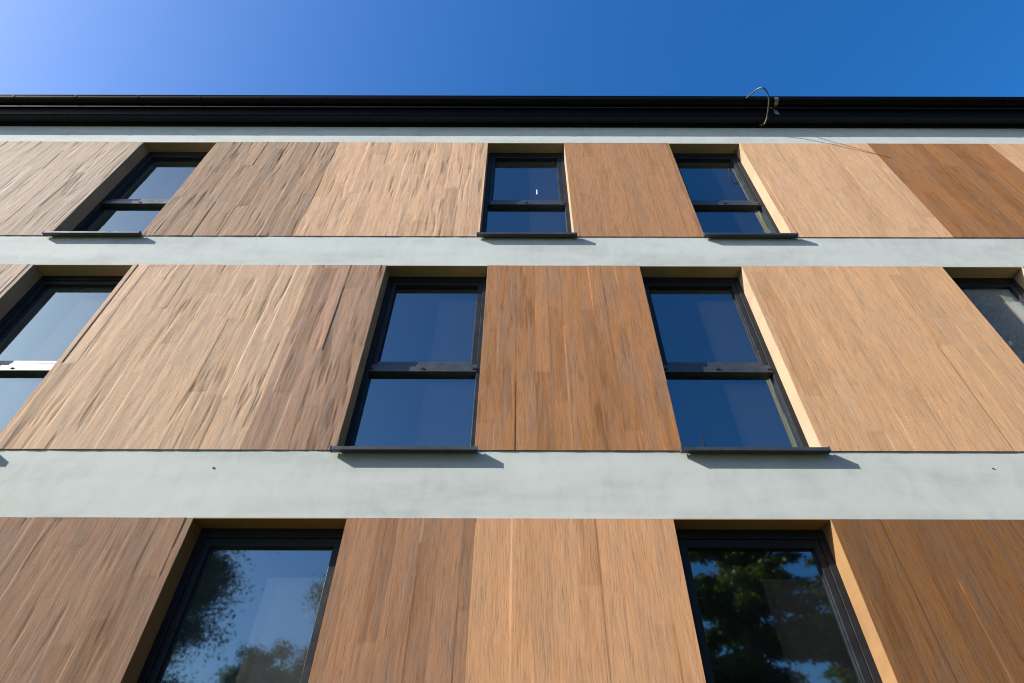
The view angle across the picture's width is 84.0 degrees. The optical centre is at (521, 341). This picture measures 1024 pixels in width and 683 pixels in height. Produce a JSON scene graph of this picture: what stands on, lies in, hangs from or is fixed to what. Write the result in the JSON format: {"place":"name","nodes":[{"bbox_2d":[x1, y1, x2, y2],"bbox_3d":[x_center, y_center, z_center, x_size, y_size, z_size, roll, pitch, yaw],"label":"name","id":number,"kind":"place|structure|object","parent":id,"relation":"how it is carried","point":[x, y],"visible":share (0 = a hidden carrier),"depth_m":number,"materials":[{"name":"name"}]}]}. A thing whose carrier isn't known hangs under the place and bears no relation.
{"place":"outdoors","nodes":[
{"label":"outdoors","id":0,"kind":"place"},
{"bbox_2d":[0,0,1023,96],"label":"sky","id":1,"kind":"structure","parent":0,"point":[890,48],"materials":[{"name":"blue"}]},
{"label":"ground","id":2,"kind":"structure","parent":0,"visible":0},
{"bbox_2d":[0,94,1023,682],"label":"apartment building","id":3,"kind":"structure","parent":2,"relation":"on","point":[510,388],"depth_m":5.49,"materials":[{"name":"brown wood"}]},
{"bbox_2d":[0,264,132,420],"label":"window","id":4,"kind":"structure","parent":3,"relation":"in","point":[32,286],"depth_m":6.30,"materials":[{"name":"black metal"}]},
{"bbox_2d":[41,142,216,236],"bbox_3d":[-5.059,-2.033,7.638,1.137,2.444,0.310,0,-45,0],"label":"window","id":5,"kind":"structure","parent":3,"relation":"in","point":[107,195],"depth_m":7.73,"materials":[{"name":"black metal"}]},
{"bbox_2d":[120,518,346,682],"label":"window","id":6,"kind":"structure","parent":3,"relation":"in","point":[149,661],"depth_m":4.12,"materials":[{"name":"black metal"}]},
{"bbox_2d":[329,265,487,453],"bbox_3d":[-0.945,0.091,5.534,1.182,2.485,0.310,0,-45,0],"label":"window","id":7,"kind":"structure","parent":3,"relation":"in","point":[396,277],"depth_m":5.55,"materials":[{"name":"black metal"}]},
{"bbox_2d":[476,143,576,236],"bbox_3d":[0.063,-2.020,7.638,1.182,2.444,0.310,0,-45,0],"label":"window","id":8,"kind":"structure","parent":3,"relation":"in","point":[496,152],"depth_m":7.85,"materials":[{"name":"black metal"}]},
{"bbox_2d":[668,143,798,237],"bbox_3d":[2.697,-2.014,7.638,1.103,2.444,0.310,0,-45,0],"label":"window","id":9,"kind":"structure","parent":3,"relation":"in","point":[760,200],"depth_m":7.75,"materials":[{"name":"black metal"}]},
{"bbox_2d":[639,266,830,453],"bbox_3d":[1.881,0.098,5.534,1.194,2.485,0.310,0,-45,0],"label":"window","id":10,"kind":"structure","parent":3,"relation":"in","point":[770,364],"depth_m":5.54,"materials":[{"name":"black metal"}]},
{"bbox_2d":[746,87,769,125],"bbox_3d":[3.589,-3.651,8.702,0.300,0.549,0.563,0,-45,0],"label":"loose wire","id":11,"kind":"object","parent":3,"relation":"attached to","point":[768,102],"visible":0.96,"depth_m":8.55,"materials":[{"name":"metal"}]},
{"bbox_2d":[673,519,897,682],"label":"window","id":12,"kind":"structure","parent":3,"relation":"in","point":[867,654],"depth_m":4.13,"materials":[{"name":"black metal"}]},
{"bbox_2d":[942,267,1023,363],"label":"window","id":13,"kind":"structure","parent":3,"relation":"in","point":[1010,280],"depth_m":6.39,"materials":[{"name":"black metal"}]}
]}

